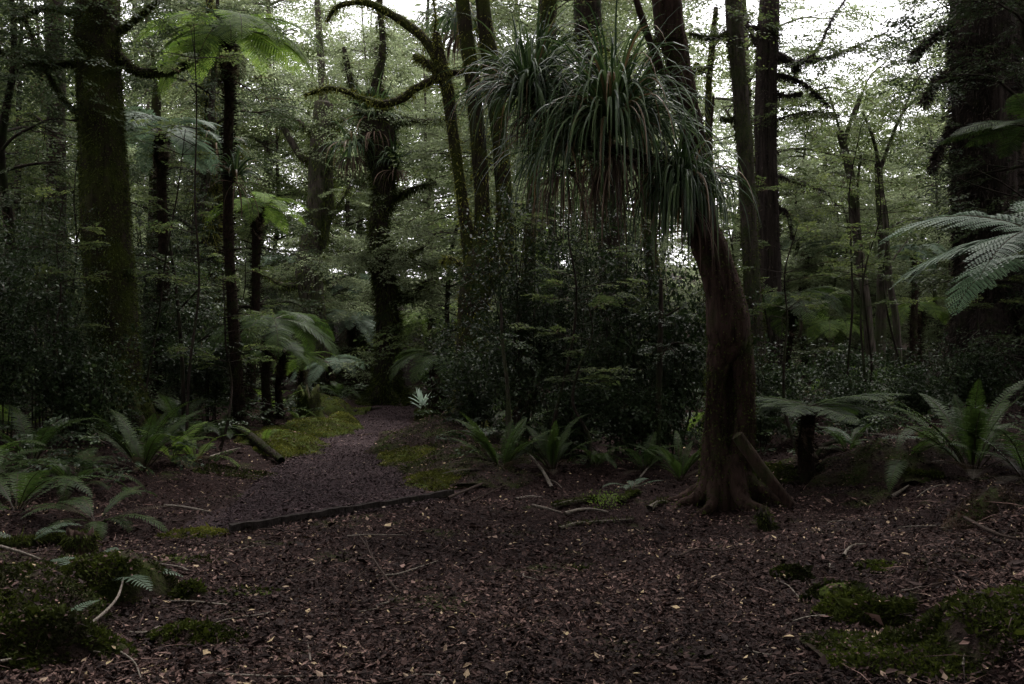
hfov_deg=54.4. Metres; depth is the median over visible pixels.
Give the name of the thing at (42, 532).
fern
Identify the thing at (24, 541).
log
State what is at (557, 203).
beech tree
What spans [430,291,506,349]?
shrub
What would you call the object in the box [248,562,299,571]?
twig
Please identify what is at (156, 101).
tree
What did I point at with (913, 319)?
tree fern
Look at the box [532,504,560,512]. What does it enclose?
fallen branch
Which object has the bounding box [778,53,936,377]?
tree
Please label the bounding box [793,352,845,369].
fern
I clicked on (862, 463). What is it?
earth mound
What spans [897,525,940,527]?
twig
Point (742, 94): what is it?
tree
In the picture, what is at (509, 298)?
sapling
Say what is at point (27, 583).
moss mound
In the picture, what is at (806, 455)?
tree fern
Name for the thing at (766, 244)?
sapling
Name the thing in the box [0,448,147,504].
fern
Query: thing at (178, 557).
moss mound
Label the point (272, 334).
tree fern
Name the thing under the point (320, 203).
tree
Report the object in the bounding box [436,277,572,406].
shrub
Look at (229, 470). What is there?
moss mound
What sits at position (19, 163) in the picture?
beech tree
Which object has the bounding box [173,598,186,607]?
twig
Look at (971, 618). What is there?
moss mound
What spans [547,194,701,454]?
shrub
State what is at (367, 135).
epiphyte clump
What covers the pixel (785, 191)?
beech tree
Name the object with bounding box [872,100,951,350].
beech tree
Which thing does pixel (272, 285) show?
sapling
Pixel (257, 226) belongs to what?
tree fern
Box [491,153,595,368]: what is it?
beech tree
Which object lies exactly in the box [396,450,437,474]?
moss mound
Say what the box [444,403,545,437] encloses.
fern
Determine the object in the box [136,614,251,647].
moss mound
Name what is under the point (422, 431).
earth mound
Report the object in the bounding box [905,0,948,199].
beech tree
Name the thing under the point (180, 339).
tree
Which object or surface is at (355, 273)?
beech tree
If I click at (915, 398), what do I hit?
shrub
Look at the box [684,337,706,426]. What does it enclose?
sapling
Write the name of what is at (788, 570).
moss mound
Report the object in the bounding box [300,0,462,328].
beech tree
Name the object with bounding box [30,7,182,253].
beech tree
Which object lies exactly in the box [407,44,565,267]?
beech tree
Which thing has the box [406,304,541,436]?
shrub
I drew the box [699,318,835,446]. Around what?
shrub
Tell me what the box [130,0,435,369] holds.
beech tree
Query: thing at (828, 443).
fallen branch
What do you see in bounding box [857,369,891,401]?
fern
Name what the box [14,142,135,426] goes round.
sapling
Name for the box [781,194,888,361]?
beech tree
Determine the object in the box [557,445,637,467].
fern
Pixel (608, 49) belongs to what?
tree
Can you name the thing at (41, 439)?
fern
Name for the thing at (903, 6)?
beech tree
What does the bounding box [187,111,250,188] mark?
epiphyte clump
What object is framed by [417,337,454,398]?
shrub
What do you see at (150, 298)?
sapling
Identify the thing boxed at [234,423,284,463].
log
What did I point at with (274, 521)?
timber edging
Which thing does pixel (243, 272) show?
beech tree
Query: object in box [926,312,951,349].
shrub
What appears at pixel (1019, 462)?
fern
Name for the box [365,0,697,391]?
beech tree
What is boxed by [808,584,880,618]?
moss mound
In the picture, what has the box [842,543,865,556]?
fallen branch
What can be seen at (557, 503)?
fallen branch
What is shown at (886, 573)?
twig
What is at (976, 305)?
sapling
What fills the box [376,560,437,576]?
fallen branch
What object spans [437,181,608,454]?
shrub
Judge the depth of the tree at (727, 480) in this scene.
9.98 m
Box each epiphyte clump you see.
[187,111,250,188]
[211,147,268,217]
[317,121,384,178]
[335,71,411,156]
[364,130,418,191]
[414,0,499,64]
[432,0,610,166]
[473,63,643,244]
[485,0,742,260]
[597,92,762,272]
[602,55,720,179]
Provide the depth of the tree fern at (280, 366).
17.94 m
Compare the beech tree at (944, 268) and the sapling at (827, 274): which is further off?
the beech tree at (944, 268)
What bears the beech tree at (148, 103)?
on the ground
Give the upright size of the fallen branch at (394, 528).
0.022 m
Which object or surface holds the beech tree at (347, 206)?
on the ground
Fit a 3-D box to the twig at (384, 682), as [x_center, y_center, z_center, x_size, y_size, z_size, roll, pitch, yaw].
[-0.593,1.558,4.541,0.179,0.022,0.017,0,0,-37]
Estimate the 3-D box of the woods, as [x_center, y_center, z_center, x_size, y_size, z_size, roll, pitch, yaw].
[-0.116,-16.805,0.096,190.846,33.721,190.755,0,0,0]
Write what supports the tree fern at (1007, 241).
on the ground
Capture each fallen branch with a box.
[0,545,40,559]
[0,650,99,662]
[93,577,123,621]
[120,651,140,678]
[129,626,158,633]
[164,504,209,511]
[198,672,343,677]
[209,448,239,457]
[214,649,275,651]
[345,526,399,592]
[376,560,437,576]
[392,526,412,536]
[447,468,538,499]
[465,484,507,502]
[470,525,492,527]
[515,495,542,499]
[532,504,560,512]
[550,492,600,508]
[557,515,634,529]
[563,508,608,514]
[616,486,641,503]
[647,495,668,510]
[679,547,735,556]
[815,440,849,458]
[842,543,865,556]
[890,485,908,497]
[899,578,958,593]
[963,515,1023,539]
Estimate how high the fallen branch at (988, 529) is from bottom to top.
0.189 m
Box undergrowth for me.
[0,339,1023,495]
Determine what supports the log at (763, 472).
on the ground
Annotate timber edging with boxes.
[229,490,453,533]
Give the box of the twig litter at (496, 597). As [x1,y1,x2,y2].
[0,405,1023,683]
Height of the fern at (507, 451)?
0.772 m
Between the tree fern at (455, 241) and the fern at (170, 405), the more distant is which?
the tree fern at (455, 241)
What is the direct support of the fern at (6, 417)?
on the ground
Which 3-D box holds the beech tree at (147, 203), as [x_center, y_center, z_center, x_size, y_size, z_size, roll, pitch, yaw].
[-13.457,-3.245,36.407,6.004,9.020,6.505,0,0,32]
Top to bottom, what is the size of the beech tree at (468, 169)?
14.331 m
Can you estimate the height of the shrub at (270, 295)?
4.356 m
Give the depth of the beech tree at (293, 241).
29.25 m
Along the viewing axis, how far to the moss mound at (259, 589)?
6.42 m
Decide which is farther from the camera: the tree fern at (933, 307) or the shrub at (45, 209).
the tree fern at (933, 307)
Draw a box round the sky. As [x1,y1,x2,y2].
[1,0,950,281]
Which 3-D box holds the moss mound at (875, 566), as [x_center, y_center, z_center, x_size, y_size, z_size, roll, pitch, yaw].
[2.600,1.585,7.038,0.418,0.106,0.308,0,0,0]
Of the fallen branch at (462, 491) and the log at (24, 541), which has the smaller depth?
the log at (24, 541)
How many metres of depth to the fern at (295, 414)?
17.79 m
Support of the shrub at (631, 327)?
on the ground
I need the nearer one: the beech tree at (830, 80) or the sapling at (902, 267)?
the sapling at (902, 267)
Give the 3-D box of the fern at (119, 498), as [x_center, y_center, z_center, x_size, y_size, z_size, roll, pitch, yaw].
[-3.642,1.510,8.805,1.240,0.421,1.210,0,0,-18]
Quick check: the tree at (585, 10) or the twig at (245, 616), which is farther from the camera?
the tree at (585, 10)
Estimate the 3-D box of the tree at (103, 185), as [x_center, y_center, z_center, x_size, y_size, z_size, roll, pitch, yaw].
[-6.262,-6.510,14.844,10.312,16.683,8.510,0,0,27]
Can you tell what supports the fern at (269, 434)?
on the ground
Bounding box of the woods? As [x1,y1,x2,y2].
[2,0,946,319]
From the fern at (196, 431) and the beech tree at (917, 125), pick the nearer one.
the fern at (196, 431)
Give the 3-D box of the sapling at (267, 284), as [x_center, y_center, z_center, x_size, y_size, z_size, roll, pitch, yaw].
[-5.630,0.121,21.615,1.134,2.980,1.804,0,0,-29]
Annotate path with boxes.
[183,399,463,527]
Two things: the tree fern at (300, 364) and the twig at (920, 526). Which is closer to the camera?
the twig at (920, 526)
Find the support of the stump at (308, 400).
on the ground
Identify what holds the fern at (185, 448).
on the ground
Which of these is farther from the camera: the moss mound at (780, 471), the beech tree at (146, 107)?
the beech tree at (146, 107)
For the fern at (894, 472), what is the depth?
9.93 m
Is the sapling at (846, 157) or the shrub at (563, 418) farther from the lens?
the sapling at (846, 157)
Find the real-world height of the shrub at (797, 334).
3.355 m
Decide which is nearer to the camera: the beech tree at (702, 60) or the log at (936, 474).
the log at (936, 474)
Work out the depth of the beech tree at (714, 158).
46.42 m
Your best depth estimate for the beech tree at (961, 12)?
15.07 m
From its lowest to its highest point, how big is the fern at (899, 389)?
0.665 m
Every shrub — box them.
[0,165,83,411]
[0,183,125,435]
[0,209,103,445]
[0,322,170,445]
[68,311,89,361]
[77,166,233,402]
[137,247,250,416]
[142,292,261,421]
[236,249,300,387]
[296,284,344,352]
[336,311,407,350]
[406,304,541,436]
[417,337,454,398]
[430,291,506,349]
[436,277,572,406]
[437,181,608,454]
[498,175,623,452]
[501,366,621,459]
[539,286,598,410]
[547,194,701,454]
[574,363,701,459]
[578,288,647,373]
[596,202,764,458]
[668,307,706,403]
[685,278,742,343]
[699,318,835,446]
[782,268,812,361]
[797,334,911,399]
[804,359,916,435]
[839,323,893,364]
[869,344,987,421]
[911,328,1023,409]
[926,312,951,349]
[991,212,1023,355]
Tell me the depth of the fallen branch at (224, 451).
12.64 m
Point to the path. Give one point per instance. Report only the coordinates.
(361, 441)
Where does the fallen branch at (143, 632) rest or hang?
on the ground
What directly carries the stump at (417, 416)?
on the ground
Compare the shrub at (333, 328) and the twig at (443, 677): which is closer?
the twig at (443, 677)
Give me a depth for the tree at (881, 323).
21.41 m
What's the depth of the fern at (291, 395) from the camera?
22.07 m
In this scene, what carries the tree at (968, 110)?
on the ground
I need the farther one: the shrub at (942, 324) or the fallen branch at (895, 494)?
the shrub at (942, 324)
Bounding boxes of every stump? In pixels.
[54,526,101,555]
[293,384,325,417]
[413,405,430,420]
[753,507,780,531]
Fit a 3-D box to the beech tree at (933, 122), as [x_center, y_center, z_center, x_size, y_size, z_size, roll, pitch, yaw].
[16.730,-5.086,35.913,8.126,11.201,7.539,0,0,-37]
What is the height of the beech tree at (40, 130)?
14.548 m
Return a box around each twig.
[162,563,187,570]
[167,600,231,605]
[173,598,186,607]
[217,611,270,621]
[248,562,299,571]
[296,558,323,572]
[347,534,404,536]
[357,658,382,663]
[359,554,389,561]
[359,601,389,611]
[373,679,398,683]
[408,674,444,683]
[785,614,824,623]
[809,672,843,680]
[871,554,910,585]
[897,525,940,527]
[917,484,946,497]
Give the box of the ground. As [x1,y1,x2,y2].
[0,267,1023,683]
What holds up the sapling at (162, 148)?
on the ground
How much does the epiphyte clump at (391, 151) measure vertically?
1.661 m
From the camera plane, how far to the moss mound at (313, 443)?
14.66 m
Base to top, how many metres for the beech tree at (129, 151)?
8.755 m
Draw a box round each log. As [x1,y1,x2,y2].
[0,527,88,550]
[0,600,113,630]
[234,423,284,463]
[733,432,795,508]
[833,466,945,478]
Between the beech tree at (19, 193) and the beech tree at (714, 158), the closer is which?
the beech tree at (19, 193)
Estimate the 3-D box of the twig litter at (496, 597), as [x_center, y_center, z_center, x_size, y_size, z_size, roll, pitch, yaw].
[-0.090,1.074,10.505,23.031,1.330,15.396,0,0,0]
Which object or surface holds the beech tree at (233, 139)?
on the ground
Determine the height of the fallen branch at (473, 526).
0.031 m
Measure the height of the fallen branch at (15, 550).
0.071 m
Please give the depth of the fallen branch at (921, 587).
5.66 m
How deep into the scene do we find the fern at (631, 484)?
10.68 m
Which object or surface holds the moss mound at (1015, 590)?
on the ground
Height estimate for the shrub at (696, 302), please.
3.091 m
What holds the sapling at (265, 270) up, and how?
on the ground
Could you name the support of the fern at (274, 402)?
on the ground
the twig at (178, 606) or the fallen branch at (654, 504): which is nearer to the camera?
the twig at (178, 606)
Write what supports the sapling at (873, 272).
on the ground
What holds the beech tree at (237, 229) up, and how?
on the ground
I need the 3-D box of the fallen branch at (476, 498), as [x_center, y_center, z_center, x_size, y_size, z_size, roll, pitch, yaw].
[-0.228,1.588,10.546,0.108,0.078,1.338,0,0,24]
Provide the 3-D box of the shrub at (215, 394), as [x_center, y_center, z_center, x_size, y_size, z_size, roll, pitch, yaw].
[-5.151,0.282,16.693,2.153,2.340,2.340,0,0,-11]
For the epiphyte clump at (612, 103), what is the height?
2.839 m
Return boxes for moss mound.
[0,560,120,625]
[0,602,143,673]
[26,551,153,570]
[59,548,178,604]
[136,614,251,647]
[150,522,230,539]
[154,550,221,563]
[167,577,207,602]
[190,462,278,479]
[210,583,281,595]
[233,425,331,454]
[252,437,309,457]
[276,416,364,438]
[286,393,371,415]
[328,411,360,424]
[376,443,437,466]
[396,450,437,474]
[396,467,476,490]
[564,563,589,570]
[753,461,797,483]
[769,561,816,582]
[797,577,878,603]
[798,588,1023,683]
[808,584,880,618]
[828,591,923,629]
[851,558,899,573]
[862,600,957,648]
[930,579,1023,629]
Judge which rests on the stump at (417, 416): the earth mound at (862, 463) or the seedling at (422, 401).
the seedling at (422, 401)
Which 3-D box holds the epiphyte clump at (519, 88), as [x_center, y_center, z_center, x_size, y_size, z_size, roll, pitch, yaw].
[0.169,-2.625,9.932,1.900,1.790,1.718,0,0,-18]
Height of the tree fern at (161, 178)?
5.454 m
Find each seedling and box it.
[409,387,433,407]
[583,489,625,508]
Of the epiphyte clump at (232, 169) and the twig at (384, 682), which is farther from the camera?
the epiphyte clump at (232, 169)
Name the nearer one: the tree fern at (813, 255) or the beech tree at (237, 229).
the tree fern at (813, 255)
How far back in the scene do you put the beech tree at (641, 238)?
42.52 m
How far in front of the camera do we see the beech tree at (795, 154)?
36.30 m
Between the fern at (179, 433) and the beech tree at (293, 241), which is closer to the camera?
the fern at (179, 433)
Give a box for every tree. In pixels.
[0,0,79,237]
[0,0,82,417]
[0,0,154,388]
[0,0,191,346]
[0,0,221,424]
[0,0,266,439]
[0,3,143,225]
[6,0,135,406]
[6,84,188,355]
[11,100,83,346]
[23,0,296,285]
[23,0,307,319]
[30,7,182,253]
[38,0,350,405]
[66,7,191,300]
[68,133,195,356]
[72,47,220,388]
[122,0,315,400]
[122,37,235,221]
[125,0,302,264]
[130,0,303,257]
[130,0,317,308]
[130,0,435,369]
[130,33,306,348]
[134,239,264,426]
[137,227,273,388]
[162,0,300,205]
[172,43,368,373]
[218,0,412,396]
[224,36,423,315]
[236,0,459,333]
[237,58,453,357]
[244,108,409,340]
[256,220,375,382]
[267,14,445,302]
[269,0,489,406]
[292,26,472,315]
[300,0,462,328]
[302,0,517,437]
[325,40,520,381]
[325,73,562,384]
[332,180,420,323]
[337,0,572,320]
[337,52,494,345]
[347,0,675,394]
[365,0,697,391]
[404,116,560,345]
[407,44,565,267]
[421,0,628,315]
[422,1,671,309]
[460,107,705,391]
[467,152,584,332]
[473,303,539,449]
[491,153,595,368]
[511,0,558,440]
[511,2,687,323]
[525,0,785,515]
[528,0,715,324]
[534,0,790,444]
[535,73,698,290]
[541,1,692,277]
[558,0,736,327]
[571,0,633,434]
[571,0,934,266]
[582,226,697,359]
[588,49,738,294]
[619,279,706,460]
[633,6,806,201]
[661,42,839,285]
[669,187,807,369]
[684,0,945,387]
[689,0,771,443]
[723,134,799,262]
[726,76,914,311]
[730,97,874,363]
[739,119,911,372]
[777,96,899,340]
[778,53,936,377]
[780,149,949,371]
[780,189,919,369]
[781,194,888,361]
[785,135,942,351]
[799,57,948,372]
[828,0,951,317]
[829,245,930,359]
[837,53,951,323]
[840,74,937,303]
[847,120,952,355]
[854,0,1023,405]
[855,199,935,380]
[865,62,952,352]
[866,193,931,329]
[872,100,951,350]
[873,0,1023,360]
[877,10,1023,248]
[887,207,953,357]
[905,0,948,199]
[923,221,952,274]
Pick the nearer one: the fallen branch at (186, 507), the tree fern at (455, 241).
the fallen branch at (186, 507)
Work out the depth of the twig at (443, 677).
4.64 m
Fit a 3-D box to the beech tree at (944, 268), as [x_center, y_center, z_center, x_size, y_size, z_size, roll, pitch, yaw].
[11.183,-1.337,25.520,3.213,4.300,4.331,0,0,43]
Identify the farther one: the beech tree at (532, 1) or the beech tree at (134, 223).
the beech tree at (532, 1)
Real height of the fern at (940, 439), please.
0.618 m
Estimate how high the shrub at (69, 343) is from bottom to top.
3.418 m
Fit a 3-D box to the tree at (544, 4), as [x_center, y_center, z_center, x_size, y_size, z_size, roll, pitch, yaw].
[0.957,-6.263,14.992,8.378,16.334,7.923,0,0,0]
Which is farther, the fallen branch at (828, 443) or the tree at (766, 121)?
the tree at (766, 121)
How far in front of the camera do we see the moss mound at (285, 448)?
13.99 m
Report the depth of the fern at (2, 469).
9.96 m
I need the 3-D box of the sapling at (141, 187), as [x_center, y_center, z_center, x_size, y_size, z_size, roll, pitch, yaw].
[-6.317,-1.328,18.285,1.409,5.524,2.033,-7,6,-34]
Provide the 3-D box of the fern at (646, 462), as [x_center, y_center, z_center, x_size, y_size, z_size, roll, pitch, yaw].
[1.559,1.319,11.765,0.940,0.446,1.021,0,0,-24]
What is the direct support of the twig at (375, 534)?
on the ground
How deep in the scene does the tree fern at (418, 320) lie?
30.88 m
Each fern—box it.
[0,251,79,418]
[0,405,53,433]
[0,405,111,462]
[0,440,73,492]
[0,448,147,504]
[0,470,127,513]
[0,523,81,540]
[20,486,170,540]
[49,398,236,471]
[51,547,182,590]
[71,600,98,611]
[76,106,235,416]
[133,420,213,442]
[133,421,213,471]
[135,9,323,429]
[151,393,220,428]
[155,434,240,467]
[156,421,249,445]
[157,225,190,329]
[184,411,260,438]
[202,311,339,426]
[205,192,310,408]
[234,425,288,443]
[242,340,317,418]
[247,255,330,379]
[253,388,316,416]
[255,385,304,409]
[271,351,334,391]
[286,411,314,417]
[290,354,370,395]
[313,381,362,398]
[323,272,404,338]
[328,308,375,392]
[360,317,440,382]
[387,349,488,414]
[399,303,456,376]
[436,234,493,253]
[443,408,563,473]
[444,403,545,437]
[454,250,560,394]
[501,414,596,474]
[545,228,596,367]
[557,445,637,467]
[602,478,662,489]
[605,431,685,474]
[626,432,699,480]
[666,412,704,440]
[755,392,910,484]
[762,286,859,418]
[770,391,818,410]
[780,235,843,370]
[783,312,889,370]
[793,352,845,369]
[796,380,825,394]
[815,427,921,448]
[817,423,873,451]
[819,267,874,351]
[846,437,981,491]
[852,406,1023,450]
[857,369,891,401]
[862,363,914,382]
[870,378,1023,477]
[874,243,950,374]
[878,201,1023,315]
[879,377,946,406]
[889,297,952,375]
[930,417,1023,484]
[935,94,1023,412]
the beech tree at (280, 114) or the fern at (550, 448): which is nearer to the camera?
the fern at (550, 448)
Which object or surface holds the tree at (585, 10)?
on the ground
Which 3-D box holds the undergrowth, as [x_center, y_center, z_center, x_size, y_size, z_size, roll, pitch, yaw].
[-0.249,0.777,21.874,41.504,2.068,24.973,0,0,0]
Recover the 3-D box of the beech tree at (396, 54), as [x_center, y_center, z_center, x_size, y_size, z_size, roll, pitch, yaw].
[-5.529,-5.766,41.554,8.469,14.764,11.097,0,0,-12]
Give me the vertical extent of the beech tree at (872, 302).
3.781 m
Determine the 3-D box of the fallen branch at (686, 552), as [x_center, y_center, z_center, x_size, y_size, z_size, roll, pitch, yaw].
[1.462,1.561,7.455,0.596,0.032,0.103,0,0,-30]
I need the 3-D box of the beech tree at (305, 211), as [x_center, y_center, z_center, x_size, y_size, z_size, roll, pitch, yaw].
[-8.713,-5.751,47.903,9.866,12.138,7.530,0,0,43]
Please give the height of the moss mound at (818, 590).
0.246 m
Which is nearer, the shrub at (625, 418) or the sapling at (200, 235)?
the shrub at (625, 418)
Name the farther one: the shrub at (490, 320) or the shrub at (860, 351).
the shrub at (860, 351)
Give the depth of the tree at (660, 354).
12.46 m
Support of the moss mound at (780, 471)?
on the ground
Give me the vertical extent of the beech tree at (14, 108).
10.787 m
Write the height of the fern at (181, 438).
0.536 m
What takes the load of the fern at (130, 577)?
on the ground
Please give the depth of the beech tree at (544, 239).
46.93 m
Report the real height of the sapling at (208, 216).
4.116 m
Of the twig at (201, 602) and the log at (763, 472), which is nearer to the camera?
the twig at (201, 602)
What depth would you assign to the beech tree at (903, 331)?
25.06 m
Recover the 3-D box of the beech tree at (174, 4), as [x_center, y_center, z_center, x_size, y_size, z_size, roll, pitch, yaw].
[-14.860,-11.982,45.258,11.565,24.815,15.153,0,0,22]
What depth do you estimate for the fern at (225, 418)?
15.15 m
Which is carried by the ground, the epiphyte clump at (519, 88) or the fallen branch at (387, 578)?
the fallen branch at (387, 578)
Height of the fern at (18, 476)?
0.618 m
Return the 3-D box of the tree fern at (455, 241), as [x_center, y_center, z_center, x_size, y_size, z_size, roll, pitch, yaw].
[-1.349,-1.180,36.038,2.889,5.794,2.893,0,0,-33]
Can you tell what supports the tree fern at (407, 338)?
on the ground
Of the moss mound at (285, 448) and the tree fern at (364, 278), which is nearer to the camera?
the moss mound at (285, 448)
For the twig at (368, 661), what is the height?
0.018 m
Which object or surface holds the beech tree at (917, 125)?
on the ground
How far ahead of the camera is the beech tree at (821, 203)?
29.19 m
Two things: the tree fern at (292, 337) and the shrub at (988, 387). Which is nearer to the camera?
the shrub at (988, 387)
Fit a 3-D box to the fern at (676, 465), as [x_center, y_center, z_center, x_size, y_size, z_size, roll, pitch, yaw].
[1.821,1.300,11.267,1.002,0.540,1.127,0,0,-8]
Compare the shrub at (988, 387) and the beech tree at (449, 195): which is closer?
the shrub at (988, 387)
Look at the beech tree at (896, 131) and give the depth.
46.10 m
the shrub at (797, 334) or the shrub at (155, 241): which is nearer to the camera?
the shrub at (155, 241)
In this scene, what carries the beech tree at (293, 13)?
on the ground
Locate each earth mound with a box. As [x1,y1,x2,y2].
[363,412,499,453]
[410,440,530,473]
[414,455,533,489]
[800,435,956,488]
[941,483,1023,534]
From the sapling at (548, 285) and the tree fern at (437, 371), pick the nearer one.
the sapling at (548, 285)
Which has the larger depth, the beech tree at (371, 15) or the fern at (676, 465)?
the beech tree at (371, 15)
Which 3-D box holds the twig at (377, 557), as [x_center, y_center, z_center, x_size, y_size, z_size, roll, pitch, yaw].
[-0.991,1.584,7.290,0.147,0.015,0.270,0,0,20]
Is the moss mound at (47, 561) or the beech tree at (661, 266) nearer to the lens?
the moss mound at (47, 561)
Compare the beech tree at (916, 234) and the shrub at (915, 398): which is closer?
the shrub at (915, 398)
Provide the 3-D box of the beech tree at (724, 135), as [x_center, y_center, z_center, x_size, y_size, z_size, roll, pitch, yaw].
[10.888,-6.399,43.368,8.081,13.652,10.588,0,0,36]
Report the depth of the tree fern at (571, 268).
29.92 m
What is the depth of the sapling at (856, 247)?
14.33 m
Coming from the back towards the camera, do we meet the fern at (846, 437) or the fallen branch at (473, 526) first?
the fern at (846, 437)
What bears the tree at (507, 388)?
on the ground
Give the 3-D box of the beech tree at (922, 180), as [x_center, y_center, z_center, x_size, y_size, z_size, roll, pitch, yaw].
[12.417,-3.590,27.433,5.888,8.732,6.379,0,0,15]
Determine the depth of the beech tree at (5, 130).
15.21 m
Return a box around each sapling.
[1,186,110,435]
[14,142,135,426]
[122,129,216,391]
[129,16,242,452]
[130,122,181,397]
[136,228,196,380]
[137,194,224,396]
[166,269,281,450]
[189,253,282,415]
[194,233,261,405]
[214,245,294,370]
[238,283,285,382]
[442,194,525,371]
[491,237,540,381]
[507,164,647,458]
[520,292,635,467]
[596,214,680,457]
[664,225,739,322]
[668,258,703,400]
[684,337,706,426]
[715,171,741,278]
[718,175,809,414]
[737,221,856,450]
[803,90,907,392]
[805,198,916,391]
[818,149,931,398]
[830,172,931,375]
[919,251,1023,370]
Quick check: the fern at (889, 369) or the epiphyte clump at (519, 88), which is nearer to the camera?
the epiphyte clump at (519, 88)
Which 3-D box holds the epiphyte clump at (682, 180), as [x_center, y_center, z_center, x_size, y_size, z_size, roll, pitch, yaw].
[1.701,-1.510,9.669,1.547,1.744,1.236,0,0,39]
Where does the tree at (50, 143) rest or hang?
on the ground
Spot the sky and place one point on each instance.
(793, 31)
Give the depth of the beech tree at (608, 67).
55.81 m
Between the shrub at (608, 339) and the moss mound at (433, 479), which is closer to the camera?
the moss mound at (433, 479)
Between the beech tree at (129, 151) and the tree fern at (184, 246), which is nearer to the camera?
the beech tree at (129, 151)
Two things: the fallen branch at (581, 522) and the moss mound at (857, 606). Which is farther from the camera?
the fallen branch at (581, 522)
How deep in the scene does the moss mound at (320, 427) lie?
16.89 m
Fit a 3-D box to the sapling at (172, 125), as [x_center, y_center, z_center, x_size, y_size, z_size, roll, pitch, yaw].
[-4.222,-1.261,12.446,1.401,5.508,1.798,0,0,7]
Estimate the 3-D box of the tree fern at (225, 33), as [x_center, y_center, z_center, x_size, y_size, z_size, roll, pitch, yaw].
[-4.311,-1.739,15.516,2.934,6.740,2.900,0,0,0]
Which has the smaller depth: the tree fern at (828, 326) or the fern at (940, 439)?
the fern at (940, 439)
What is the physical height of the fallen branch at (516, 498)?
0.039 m
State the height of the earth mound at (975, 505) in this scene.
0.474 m
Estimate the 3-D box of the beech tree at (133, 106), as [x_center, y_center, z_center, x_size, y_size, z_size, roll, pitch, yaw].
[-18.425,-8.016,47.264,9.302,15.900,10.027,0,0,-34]
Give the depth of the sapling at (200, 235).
21.00 m
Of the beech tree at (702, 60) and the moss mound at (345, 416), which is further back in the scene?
the beech tree at (702, 60)
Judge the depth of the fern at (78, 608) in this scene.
5.64 m
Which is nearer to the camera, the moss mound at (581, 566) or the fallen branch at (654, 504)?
the moss mound at (581, 566)
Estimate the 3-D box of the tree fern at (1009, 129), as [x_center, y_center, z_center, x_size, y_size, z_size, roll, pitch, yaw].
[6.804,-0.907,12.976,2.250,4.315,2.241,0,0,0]
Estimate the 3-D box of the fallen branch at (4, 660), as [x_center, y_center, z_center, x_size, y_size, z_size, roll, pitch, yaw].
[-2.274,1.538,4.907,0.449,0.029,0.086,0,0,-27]
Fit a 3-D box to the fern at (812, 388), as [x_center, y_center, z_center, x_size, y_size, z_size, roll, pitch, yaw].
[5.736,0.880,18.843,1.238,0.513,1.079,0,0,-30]
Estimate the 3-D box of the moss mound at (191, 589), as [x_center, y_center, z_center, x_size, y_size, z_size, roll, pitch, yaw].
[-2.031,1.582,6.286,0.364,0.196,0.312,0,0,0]
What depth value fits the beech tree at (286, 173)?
41.39 m
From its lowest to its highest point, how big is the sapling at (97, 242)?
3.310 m
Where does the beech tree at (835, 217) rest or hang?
on the ground
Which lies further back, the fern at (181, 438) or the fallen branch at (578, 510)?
the fern at (181, 438)
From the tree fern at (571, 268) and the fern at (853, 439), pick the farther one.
the tree fern at (571, 268)
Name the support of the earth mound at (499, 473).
on the ground
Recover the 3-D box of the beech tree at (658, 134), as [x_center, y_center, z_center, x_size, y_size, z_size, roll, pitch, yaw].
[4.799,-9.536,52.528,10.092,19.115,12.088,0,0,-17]
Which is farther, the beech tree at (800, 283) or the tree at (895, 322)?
the beech tree at (800, 283)
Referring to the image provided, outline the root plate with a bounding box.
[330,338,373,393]
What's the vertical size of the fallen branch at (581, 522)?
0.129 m
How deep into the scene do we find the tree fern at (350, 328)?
29.90 m
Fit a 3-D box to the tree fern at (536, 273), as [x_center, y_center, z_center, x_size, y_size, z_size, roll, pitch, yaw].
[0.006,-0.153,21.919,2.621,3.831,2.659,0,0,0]
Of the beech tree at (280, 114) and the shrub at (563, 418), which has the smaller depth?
the shrub at (563, 418)
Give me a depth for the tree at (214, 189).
22.82 m
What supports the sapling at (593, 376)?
on the ground
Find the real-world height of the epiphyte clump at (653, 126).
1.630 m
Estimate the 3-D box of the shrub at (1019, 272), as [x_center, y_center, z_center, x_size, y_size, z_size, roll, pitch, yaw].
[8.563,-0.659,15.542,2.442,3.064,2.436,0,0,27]
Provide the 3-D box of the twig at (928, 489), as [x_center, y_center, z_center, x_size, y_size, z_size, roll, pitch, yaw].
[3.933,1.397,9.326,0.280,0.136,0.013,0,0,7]
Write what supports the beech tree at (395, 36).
on the ground

